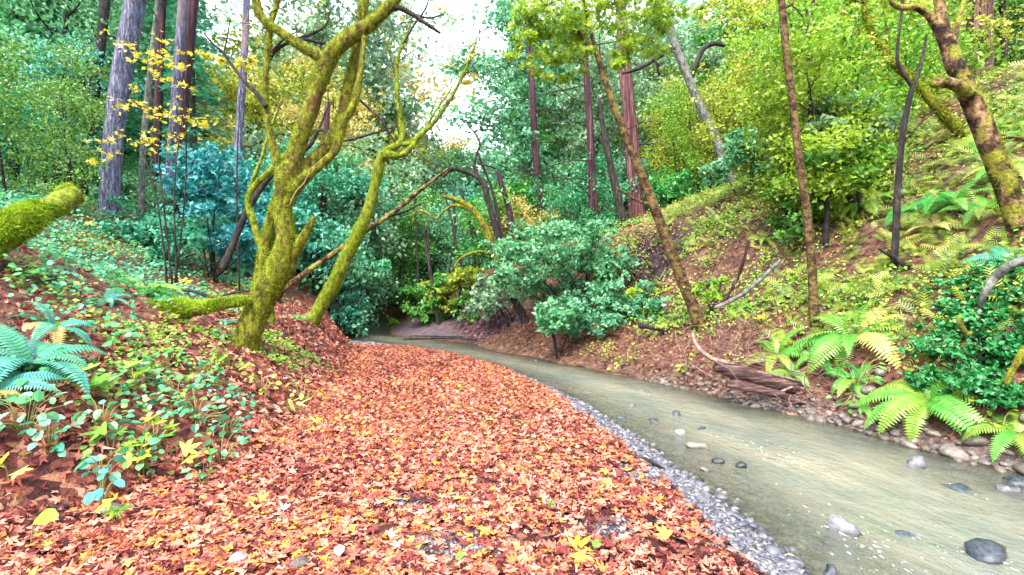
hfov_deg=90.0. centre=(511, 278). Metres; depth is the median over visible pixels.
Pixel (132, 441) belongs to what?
seedling
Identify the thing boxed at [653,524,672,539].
fallen leaf
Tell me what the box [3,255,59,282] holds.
seedling
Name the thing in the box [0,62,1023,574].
ground
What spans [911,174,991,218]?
sword fern
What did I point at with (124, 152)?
woodland tree
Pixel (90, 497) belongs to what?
seedling
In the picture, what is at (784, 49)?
alder tree
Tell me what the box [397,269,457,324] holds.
willow shrub
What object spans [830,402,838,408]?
shore stone
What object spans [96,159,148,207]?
bush
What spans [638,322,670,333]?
fallen log
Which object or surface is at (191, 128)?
conifer tree
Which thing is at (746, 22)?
woodland tree
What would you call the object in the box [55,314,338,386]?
ground cover
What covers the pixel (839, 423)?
shore stone
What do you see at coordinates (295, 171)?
maple tree
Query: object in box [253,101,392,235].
redwood tree
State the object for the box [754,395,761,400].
shore stone
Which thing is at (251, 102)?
woodland tree
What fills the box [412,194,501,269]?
maple tree
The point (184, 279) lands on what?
seedling
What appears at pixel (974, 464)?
shore stone
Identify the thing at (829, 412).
shore stone
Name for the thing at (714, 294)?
hazel shrub
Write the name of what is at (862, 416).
shore stone
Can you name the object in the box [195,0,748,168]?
sky
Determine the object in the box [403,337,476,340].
fallen log
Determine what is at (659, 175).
bush
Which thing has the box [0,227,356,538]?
fallen leaves
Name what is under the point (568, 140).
woodland tree
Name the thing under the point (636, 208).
redwood tree
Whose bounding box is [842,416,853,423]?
shore stone
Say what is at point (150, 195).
bush
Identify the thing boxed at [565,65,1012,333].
ground cover
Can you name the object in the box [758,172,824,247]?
hazel shrub
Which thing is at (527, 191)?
bush
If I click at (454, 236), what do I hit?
young tree
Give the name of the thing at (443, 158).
woodland tree
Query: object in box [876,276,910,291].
sword fern
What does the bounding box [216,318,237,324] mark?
sword fern
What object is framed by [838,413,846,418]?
shore stone
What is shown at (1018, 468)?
shore stone
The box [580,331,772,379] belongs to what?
ground cover
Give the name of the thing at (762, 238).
sword fern
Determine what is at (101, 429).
seedling
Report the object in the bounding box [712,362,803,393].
fallen log
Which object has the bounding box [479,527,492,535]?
fallen leaf
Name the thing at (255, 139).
bush
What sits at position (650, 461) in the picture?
fallen branch
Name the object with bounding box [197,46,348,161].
woodland tree
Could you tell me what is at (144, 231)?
hazel shrub
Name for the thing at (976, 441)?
shore stone
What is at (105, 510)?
bar stone
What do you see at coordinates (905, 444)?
shore stone
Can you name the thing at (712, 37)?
woodland tree
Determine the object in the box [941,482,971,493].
river stone
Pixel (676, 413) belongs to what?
river stone
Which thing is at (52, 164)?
conifer tree
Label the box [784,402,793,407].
shore stone
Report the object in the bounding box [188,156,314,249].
bush
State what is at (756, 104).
sapling
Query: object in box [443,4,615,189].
woodland tree
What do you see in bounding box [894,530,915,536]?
river stone
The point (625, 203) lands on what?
redwood tree
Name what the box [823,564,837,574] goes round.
river stone
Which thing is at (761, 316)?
seedling
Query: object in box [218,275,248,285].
sword fern
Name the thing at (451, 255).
young tree
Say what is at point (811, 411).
shore stone
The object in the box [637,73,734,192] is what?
woodland tree
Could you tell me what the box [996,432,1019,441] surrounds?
shore stone
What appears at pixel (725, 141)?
sapling
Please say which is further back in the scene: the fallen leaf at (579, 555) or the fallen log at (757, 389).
the fallen log at (757, 389)
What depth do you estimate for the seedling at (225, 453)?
4.21 m
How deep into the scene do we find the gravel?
3.60 m
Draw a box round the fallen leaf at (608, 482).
[602,478,613,486]
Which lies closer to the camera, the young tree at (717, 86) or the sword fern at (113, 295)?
the sword fern at (113, 295)
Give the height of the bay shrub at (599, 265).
2.874 m
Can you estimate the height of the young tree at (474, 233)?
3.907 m
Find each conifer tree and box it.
[0,0,64,183]
[23,150,76,184]
[99,0,173,207]
[124,0,188,175]
[134,0,234,205]
[498,28,574,235]
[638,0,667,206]
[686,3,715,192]
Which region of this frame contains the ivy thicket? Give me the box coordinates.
[894,259,1023,410]
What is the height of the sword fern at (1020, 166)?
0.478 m
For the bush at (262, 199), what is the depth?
14.69 m
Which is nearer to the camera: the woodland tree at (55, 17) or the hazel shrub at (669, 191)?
the hazel shrub at (669, 191)
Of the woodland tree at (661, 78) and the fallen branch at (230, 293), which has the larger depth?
the woodland tree at (661, 78)
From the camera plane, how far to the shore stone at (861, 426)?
5.69 m
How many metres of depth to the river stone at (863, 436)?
5.46 m
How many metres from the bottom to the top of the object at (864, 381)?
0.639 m
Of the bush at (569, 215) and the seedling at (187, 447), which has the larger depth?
the bush at (569, 215)
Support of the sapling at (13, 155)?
on the ground at (68, 484)
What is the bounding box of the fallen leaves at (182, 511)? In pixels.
[0,418,767,574]
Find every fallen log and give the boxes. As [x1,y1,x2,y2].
[0,181,86,257]
[140,294,250,320]
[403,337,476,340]
[410,335,464,337]
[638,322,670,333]
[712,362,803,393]
[725,380,803,404]
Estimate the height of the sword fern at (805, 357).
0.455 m
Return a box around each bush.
[88,154,136,199]
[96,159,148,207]
[121,170,208,231]
[128,173,160,204]
[160,158,319,277]
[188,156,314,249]
[205,149,324,280]
[216,112,336,247]
[244,172,414,310]
[293,197,391,336]
[375,233,414,305]
[391,228,452,296]
[445,171,569,271]
[456,172,578,262]
[469,200,495,263]
[475,151,581,259]
[484,187,563,264]
[528,142,636,244]
[550,205,585,220]
[565,201,600,238]
[582,179,611,210]
[600,151,656,222]
[605,158,675,212]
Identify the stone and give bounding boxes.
[99,502,120,517]
[228,552,248,564]
[288,556,310,570]
[334,545,343,555]
[616,415,626,419]
[638,389,648,392]
[648,418,658,421]
[672,410,680,415]
[675,429,685,433]
[686,442,708,449]
[699,466,710,473]
[711,457,724,463]
[735,461,746,467]
[741,400,750,405]
[750,404,760,408]
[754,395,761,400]
[763,405,771,410]
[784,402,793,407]
[805,410,817,414]
[805,413,815,423]
[815,415,826,426]
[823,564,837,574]
[825,410,833,416]
[827,514,862,535]
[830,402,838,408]
[835,420,842,425]
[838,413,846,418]
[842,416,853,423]
[847,402,860,408]
[851,420,864,427]
[858,414,865,419]
[858,425,869,429]
[860,385,876,394]
[860,434,867,438]
[864,431,874,435]
[874,368,886,376]
[878,434,889,440]
[890,429,899,436]
[891,414,906,423]
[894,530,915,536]
[899,435,907,441]
[900,440,917,449]
[906,456,926,468]
[908,417,928,426]
[909,438,919,444]
[920,427,929,432]
[921,443,930,452]
[925,430,941,436]
[938,444,969,460]
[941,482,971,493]
[953,457,961,464]
[955,441,963,445]
[962,435,989,445]
[964,537,1006,564]
[966,449,976,455]
[969,455,979,459]
[969,462,977,467]
[979,460,991,465]
[990,419,1002,423]
[994,466,1007,475]
[995,483,1020,495]
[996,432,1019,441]
[998,448,1014,455]
[999,462,1010,466]
[1002,475,1023,489]
[1012,463,1023,475]
[1018,412,1023,421]
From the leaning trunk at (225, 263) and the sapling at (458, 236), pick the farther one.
the sapling at (458, 236)
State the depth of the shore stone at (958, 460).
4.74 m
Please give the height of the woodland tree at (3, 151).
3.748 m
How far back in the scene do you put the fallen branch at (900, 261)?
7.18 m
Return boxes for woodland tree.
[0,0,93,62]
[0,0,110,187]
[0,0,174,187]
[0,0,216,185]
[0,24,153,182]
[0,70,36,156]
[0,77,56,172]
[8,0,241,204]
[30,0,247,157]
[43,2,165,171]
[165,55,301,159]
[195,22,321,129]
[195,31,296,137]
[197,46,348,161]
[203,17,351,130]
[222,0,443,200]
[222,7,488,246]
[240,143,366,275]
[243,4,447,312]
[263,85,401,259]
[263,136,357,277]
[267,141,311,155]
[268,137,430,311]
[277,91,455,305]
[374,199,468,307]
[402,0,665,198]
[402,141,497,270]
[403,191,469,280]
[405,131,477,189]
[412,135,461,235]
[433,148,509,266]
[440,180,483,267]
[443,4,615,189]
[457,197,491,268]
[496,18,616,172]
[523,22,659,191]
[544,60,647,187]
[600,57,701,162]
[602,4,737,167]
[602,61,699,200]
[614,39,714,151]
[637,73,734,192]
[640,50,735,192]
[656,80,757,195]
[665,0,776,86]
[697,0,964,100]
[707,0,775,66]
[707,48,786,181]
[709,0,899,172]
[709,17,921,249]
[713,3,838,152]
[750,0,1023,115]
[835,0,964,124]
[949,0,1023,69]
[994,1,1023,66]
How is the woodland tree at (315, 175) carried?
on the ground at (68, 484)
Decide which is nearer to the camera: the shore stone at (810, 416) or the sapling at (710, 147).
the shore stone at (810, 416)
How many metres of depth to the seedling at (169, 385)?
4.62 m
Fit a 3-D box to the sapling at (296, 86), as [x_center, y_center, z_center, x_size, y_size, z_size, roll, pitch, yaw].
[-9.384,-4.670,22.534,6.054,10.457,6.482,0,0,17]
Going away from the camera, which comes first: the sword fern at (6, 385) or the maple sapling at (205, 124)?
the sword fern at (6, 385)
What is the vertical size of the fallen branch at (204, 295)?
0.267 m
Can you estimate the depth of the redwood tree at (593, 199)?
15.70 m
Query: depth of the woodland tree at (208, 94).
25.67 m
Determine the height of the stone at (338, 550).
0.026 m
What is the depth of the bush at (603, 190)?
20.32 m
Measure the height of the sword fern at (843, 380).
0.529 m
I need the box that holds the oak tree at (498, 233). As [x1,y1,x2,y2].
[404,75,528,324]
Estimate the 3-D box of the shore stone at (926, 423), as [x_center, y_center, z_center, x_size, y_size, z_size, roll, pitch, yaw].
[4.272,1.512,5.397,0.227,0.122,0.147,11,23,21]
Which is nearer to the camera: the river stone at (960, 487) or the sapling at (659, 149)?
the river stone at (960, 487)
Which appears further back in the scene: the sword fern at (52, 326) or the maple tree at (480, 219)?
the maple tree at (480, 219)
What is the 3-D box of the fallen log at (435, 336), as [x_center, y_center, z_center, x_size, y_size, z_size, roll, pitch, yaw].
[-2.024,1.584,13.901,1.513,0.062,0.048,0,0,0]
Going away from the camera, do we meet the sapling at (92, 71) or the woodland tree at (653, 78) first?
the sapling at (92, 71)
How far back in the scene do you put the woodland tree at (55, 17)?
20.59 m
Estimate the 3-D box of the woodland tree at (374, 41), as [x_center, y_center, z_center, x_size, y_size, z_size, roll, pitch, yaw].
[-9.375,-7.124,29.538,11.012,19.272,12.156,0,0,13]
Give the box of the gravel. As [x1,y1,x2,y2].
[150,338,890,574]
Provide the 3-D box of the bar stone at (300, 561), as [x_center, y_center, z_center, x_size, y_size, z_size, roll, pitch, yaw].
[-1.137,1.540,2.749,0.121,0.081,0.076,0,0,-29]
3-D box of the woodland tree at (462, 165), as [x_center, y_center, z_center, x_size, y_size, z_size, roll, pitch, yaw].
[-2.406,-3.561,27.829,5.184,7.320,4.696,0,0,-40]
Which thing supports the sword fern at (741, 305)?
on the ground at (68, 484)
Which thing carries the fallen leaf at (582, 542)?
on the fallen leaves at (182, 511)
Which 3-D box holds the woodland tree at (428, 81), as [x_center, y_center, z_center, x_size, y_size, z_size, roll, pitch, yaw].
[-9.191,-7.872,33.674,15.838,18.398,13.968,0,0,3]
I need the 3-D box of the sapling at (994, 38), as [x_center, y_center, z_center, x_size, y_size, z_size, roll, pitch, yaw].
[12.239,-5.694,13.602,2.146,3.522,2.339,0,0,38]
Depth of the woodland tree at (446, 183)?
29.88 m
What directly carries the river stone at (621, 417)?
on the ground at (68, 484)
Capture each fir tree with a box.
[61,0,133,195]
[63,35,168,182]
[89,0,202,218]
[97,0,146,219]
[130,0,214,214]
[160,0,271,220]
[947,0,1023,66]
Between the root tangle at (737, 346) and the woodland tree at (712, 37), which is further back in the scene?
the woodland tree at (712, 37)
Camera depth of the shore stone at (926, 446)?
5.03 m
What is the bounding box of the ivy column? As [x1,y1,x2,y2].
[488,10,567,242]
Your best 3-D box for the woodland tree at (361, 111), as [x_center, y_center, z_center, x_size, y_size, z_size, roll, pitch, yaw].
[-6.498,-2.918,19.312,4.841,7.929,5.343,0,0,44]
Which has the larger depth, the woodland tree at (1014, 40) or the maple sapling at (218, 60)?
the woodland tree at (1014, 40)
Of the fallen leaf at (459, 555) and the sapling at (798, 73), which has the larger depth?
the sapling at (798, 73)
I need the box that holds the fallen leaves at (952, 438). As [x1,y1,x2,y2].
[460,86,1023,450]
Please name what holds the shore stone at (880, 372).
on the ground at (68, 484)
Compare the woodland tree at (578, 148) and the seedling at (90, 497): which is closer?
the seedling at (90, 497)
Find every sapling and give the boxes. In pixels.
[0,31,136,194]
[0,36,64,199]
[0,66,113,219]
[0,94,84,192]
[0,137,24,172]
[84,29,234,293]
[195,49,258,293]
[221,57,365,149]
[371,195,439,320]
[380,172,466,304]
[423,207,485,275]
[442,218,469,275]
[636,82,706,203]
[640,108,704,194]
[688,50,737,120]
[697,127,735,188]
[703,67,761,186]
[717,75,839,236]
[722,60,795,180]
[736,0,881,192]
[740,0,853,130]
[765,34,866,157]
[782,29,871,121]
[794,0,951,197]
[804,25,881,123]
[842,0,994,124]
[852,2,968,114]
[854,7,944,111]
[900,0,982,97]
[908,0,994,105]
[958,0,1022,81]
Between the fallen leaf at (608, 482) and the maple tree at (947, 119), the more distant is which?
the maple tree at (947, 119)
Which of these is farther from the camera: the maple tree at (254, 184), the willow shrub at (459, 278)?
the willow shrub at (459, 278)
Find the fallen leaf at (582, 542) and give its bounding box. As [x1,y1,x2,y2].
[568,534,592,550]
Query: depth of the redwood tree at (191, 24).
15.69 m
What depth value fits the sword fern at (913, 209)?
8.00 m
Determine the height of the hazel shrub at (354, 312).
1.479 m
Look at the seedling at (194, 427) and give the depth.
4.51 m
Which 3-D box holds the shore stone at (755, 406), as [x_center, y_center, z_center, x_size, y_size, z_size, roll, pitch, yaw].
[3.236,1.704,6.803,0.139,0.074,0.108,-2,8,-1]
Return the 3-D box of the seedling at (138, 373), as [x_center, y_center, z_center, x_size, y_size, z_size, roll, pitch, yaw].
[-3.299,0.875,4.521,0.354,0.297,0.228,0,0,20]
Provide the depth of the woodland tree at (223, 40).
30.20 m
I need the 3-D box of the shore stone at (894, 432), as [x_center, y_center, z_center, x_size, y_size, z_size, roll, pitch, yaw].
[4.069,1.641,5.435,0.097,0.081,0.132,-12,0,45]
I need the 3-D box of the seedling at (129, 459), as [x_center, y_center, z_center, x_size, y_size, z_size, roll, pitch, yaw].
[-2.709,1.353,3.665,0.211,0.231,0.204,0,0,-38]
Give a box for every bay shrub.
[325,165,399,238]
[344,246,392,330]
[462,271,518,325]
[478,213,644,320]
[531,296,584,358]
[551,278,668,339]
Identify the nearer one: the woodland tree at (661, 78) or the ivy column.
the ivy column
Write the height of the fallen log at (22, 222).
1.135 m
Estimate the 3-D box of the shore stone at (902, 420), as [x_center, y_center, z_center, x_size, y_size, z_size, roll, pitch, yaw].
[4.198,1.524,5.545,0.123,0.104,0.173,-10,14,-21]
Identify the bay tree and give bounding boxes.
[597,97,628,226]
[622,0,736,186]
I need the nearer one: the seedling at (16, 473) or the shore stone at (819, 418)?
the seedling at (16, 473)
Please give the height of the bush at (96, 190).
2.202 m
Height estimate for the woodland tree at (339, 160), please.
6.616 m
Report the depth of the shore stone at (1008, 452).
4.62 m
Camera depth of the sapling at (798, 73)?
12.32 m
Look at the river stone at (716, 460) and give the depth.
4.72 m
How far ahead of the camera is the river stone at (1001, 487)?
4.04 m
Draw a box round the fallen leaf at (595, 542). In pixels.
[592,539,601,548]
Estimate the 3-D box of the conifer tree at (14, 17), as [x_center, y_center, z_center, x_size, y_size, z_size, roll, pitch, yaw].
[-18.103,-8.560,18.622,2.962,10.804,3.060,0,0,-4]
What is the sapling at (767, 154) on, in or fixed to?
on the ground at (68, 484)
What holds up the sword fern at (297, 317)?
on the ground at (68, 484)
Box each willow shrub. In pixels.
[387,317,399,325]
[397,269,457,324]
[418,265,490,317]
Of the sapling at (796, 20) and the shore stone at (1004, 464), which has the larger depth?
the sapling at (796, 20)
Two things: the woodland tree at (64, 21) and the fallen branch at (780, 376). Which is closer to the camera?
the fallen branch at (780, 376)
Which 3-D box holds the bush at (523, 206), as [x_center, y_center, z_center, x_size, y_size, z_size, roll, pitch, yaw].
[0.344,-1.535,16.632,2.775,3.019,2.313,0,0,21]
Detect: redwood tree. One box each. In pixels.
[94,0,171,210]
[127,0,220,217]
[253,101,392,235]
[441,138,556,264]
[477,4,666,231]
[477,16,579,245]
[592,71,667,218]
[615,2,646,218]
[965,0,994,83]
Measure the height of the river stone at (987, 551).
0.176 m
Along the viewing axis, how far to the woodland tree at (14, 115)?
16.07 m
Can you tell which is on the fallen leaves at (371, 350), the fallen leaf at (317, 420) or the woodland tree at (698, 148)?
the fallen leaf at (317, 420)
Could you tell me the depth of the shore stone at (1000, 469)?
4.45 m
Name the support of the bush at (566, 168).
on the ground at (68, 484)
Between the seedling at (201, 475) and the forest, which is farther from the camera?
the forest
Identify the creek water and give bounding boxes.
[347,311,1023,574]
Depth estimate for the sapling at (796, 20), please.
13.47 m
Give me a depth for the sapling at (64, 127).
11.83 m
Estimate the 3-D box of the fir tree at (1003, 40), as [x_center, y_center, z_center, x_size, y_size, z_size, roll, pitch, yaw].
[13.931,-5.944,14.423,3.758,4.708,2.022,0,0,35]
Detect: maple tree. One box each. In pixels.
[203,0,444,353]
[244,97,316,324]
[306,0,512,326]
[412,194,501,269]
[839,0,1023,139]
[888,0,1023,247]
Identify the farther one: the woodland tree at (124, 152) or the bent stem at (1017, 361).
the woodland tree at (124, 152)
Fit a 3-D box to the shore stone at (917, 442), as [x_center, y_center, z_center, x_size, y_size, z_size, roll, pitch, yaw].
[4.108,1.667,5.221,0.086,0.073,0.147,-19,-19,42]
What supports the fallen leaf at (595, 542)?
on the fallen leaves at (182, 511)
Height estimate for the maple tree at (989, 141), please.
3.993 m
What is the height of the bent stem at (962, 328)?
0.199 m
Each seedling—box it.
[0,384,72,439]
[0,452,31,480]
[3,255,40,278]
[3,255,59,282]
[17,418,83,456]
[30,508,58,543]
[61,363,119,399]
[72,394,140,439]
[74,454,125,485]
[81,421,128,449]
[83,467,124,504]
[95,497,133,522]
[116,412,179,455]
[117,359,152,390]
[117,448,150,475]
[118,426,164,473]
[145,369,207,402]
[158,386,228,432]
[173,276,193,284]
[180,438,201,467]
[181,462,212,485]
[188,422,250,462]
[201,405,257,435]
[203,338,254,369]
[239,366,281,394]
[281,397,311,413]
[285,375,322,402]
[607,340,648,369]
[675,351,699,371]
[752,314,765,326]
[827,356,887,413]
[968,379,1000,415]
[977,409,1018,436]
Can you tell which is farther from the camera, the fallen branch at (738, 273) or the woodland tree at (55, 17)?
the woodland tree at (55, 17)
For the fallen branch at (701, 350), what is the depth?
7.12 m
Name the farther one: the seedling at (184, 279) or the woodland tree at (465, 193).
the woodland tree at (465, 193)
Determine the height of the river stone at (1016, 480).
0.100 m
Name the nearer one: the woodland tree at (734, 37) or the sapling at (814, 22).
the sapling at (814, 22)
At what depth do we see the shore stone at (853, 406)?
6.00 m
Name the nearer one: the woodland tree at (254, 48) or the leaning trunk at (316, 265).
the leaning trunk at (316, 265)
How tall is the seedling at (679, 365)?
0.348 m
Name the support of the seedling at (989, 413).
on the ground at (68, 484)
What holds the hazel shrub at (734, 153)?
on the ground at (68, 484)
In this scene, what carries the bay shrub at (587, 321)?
on the ground at (68, 484)
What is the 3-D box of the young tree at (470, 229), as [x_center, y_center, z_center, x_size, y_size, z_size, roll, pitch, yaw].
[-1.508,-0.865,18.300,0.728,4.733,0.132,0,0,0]
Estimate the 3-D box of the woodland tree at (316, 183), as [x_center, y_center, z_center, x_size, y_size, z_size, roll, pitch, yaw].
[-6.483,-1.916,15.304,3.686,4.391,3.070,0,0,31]
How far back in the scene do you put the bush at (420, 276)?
22.45 m
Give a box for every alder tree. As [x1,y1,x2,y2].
[502,0,706,331]
[724,0,864,325]
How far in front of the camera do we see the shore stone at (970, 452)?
4.80 m
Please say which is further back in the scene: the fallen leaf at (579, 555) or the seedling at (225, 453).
the seedling at (225, 453)
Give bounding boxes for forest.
[0,0,738,266]
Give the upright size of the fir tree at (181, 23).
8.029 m
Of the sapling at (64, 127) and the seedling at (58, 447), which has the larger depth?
the sapling at (64, 127)
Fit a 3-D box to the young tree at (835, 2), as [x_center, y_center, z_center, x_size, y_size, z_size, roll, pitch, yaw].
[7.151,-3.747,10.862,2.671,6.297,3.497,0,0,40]
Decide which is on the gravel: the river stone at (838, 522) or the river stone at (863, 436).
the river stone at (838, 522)
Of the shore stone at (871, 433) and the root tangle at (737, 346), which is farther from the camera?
the root tangle at (737, 346)
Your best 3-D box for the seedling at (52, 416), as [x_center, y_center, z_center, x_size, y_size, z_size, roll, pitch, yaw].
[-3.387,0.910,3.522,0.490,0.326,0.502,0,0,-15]
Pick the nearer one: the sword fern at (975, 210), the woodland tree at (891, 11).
the sword fern at (975, 210)
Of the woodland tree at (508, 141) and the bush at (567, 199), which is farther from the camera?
the woodland tree at (508, 141)
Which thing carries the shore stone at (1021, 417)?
on the ground at (68, 484)
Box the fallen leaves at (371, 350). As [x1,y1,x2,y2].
[261,339,618,442]
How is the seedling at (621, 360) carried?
on the ground at (68, 484)
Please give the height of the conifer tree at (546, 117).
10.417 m
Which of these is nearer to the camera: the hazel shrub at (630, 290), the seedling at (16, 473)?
the seedling at (16, 473)
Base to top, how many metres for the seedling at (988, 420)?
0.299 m
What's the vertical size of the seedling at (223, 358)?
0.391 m
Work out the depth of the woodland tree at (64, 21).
16.58 m
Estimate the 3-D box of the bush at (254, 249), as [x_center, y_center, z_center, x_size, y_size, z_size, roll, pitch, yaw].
[-7.701,-1.646,14.997,4.638,4.333,3.865,0,0,23]
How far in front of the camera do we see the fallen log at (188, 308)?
6.60 m
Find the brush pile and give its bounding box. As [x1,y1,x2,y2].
[706,313,887,384]
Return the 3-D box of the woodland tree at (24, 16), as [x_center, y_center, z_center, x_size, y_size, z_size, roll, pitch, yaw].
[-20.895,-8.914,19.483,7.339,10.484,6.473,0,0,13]
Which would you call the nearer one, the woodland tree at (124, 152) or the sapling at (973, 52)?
the sapling at (973, 52)
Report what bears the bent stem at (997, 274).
attached to the ivy thicket
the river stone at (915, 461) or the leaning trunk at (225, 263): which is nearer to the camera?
the river stone at (915, 461)
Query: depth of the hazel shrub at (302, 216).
13.82 m
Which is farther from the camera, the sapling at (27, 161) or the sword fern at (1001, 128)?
the sapling at (27, 161)
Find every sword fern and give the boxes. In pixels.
[0,323,114,394]
[0,370,68,410]
[12,301,99,349]
[85,289,130,306]
[119,277,186,297]
[216,258,253,274]
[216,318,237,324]
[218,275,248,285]
[284,314,313,321]
[702,276,727,290]
[728,300,759,319]
[740,327,817,372]
[747,236,775,247]
[769,360,809,387]
[787,298,908,375]
[795,342,857,376]
[822,362,876,397]
[829,189,916,222]
[841,385,874,416]
[855,363,987,440]
[871,190,960,228]
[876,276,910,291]
[904,214,958,234]
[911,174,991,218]
[935,189,1023,227]
[950,109,1023,158]
[959,245,1023,276]
[961,160,1023,182]
[961,410,1023,462]
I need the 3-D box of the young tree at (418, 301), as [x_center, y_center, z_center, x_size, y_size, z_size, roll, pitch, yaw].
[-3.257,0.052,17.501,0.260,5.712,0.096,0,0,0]
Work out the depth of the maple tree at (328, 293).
10.34 m
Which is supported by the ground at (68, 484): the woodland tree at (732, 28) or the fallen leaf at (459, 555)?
the woodland tree at (732, 28)
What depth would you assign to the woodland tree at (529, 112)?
29.24 m
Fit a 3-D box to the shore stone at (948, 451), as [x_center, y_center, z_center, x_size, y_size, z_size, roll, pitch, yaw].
[4.202,1.671,4.854,0.144,0.120,0.260,-25,26,-21]
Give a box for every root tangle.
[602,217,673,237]
[646,294,793,399]
[764,341,878,413]
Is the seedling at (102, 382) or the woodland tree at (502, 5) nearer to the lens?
the seedling at (102, 382)
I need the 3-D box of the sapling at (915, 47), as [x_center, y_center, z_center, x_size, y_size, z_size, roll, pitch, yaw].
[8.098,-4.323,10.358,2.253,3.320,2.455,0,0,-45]
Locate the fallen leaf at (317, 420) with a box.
[310,417,321,422]
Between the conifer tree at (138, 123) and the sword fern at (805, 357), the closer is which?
the sword fern at (805, 357)
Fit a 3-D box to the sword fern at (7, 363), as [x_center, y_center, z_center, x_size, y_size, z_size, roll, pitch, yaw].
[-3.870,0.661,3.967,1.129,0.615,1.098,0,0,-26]
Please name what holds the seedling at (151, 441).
on the ground at (68, 484)
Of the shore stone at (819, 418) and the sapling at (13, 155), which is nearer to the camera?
the shore stone at (819, 418)
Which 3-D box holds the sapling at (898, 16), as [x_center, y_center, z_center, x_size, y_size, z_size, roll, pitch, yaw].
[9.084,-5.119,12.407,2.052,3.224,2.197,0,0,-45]
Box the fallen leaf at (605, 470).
[600,468,609,474]
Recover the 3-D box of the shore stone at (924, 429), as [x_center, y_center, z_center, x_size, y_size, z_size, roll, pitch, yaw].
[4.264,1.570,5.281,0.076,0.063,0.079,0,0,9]
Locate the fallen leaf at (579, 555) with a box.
[568,548,594,567]
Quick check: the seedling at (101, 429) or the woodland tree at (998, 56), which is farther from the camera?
the woodland tree at (998, 56)
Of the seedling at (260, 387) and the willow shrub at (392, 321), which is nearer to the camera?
the seedling at (260, 387)
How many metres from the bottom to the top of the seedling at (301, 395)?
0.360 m
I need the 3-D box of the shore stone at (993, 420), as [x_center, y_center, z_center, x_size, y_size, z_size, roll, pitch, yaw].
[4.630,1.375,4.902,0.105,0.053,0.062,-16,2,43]
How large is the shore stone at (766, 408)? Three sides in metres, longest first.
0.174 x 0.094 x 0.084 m
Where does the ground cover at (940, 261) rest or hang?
on the ground at (68, 484)
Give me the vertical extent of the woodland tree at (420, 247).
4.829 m
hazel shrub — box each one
[72,195,229,263]
[152,141,266,282]
[292,199,390,328]
[330,290,368,337]
[450,288,480,322]
[579,208,646,233]
[624,283,668,313]
[643,165,714,208]
[683,274,732,314]
[696,125,792,198]
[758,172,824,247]
[795,135,894,217]
[802,78,915,171]
[982,60,1023,80]
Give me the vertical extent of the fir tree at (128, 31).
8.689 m
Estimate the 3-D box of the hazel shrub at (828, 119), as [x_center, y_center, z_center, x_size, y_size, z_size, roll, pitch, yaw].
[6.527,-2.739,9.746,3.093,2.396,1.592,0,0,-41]
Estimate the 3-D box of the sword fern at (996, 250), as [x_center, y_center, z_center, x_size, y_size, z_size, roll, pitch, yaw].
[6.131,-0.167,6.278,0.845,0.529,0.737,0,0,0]
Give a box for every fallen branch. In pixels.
[175,289,212,299]
[223,291,249,295]
[642,456,665,470]
[690,332,734,363]
[724,241,749,300]
[758,370,810,383]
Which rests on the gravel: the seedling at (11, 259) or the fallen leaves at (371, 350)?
the fallen leaves at (371, 350)
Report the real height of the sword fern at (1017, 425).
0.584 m
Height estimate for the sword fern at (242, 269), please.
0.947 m
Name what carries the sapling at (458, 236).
on the ground at (68, 484)
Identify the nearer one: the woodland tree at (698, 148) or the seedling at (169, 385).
the seedling at (169, 385)
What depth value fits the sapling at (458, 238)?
20.06 m
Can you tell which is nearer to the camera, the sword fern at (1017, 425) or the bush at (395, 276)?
the sword fern at (1017, 425)
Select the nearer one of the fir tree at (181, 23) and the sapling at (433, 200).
the fir tree at (181, 23)
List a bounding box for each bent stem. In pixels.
[956,315,972,335]
[977,255,1023,308]
[1002,346,1023,385]
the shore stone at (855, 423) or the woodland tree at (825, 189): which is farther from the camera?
the woodland tree at (825, 189)
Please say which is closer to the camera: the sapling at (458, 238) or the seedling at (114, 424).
the seedling at (114, 424)
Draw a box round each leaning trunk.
[219,92,392,270]
[277,168,448,301]
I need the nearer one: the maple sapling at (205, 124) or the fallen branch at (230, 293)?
the fallen branch at (230, 293)
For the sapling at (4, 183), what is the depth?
11.97 m
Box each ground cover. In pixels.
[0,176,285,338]
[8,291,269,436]
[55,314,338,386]
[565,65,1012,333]
[566,61,1023,365]
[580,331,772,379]
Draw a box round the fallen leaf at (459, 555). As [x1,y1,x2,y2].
[455,551,463,560]
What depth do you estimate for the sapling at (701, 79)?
23.21 m
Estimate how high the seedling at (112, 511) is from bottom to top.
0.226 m
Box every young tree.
[413,198,419,318]
[423,220,440,324]
[444,192,461,267]
[448,180,456,273]
[460,188,475,267]
[466,215,483,267]
[681,0,810,174]
[706,0,860,179]
[770,0,925,214]
[855,0,974,278]
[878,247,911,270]
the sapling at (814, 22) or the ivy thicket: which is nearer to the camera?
the ivy thicket
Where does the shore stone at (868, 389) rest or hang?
on the ground at (68, 484)
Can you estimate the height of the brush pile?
1.264 m
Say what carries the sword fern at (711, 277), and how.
on the ground at (68, 484)
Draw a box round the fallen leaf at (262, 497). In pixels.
[248,492,268,505]
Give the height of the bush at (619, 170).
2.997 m
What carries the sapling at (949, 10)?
on the ground at (68, 484)

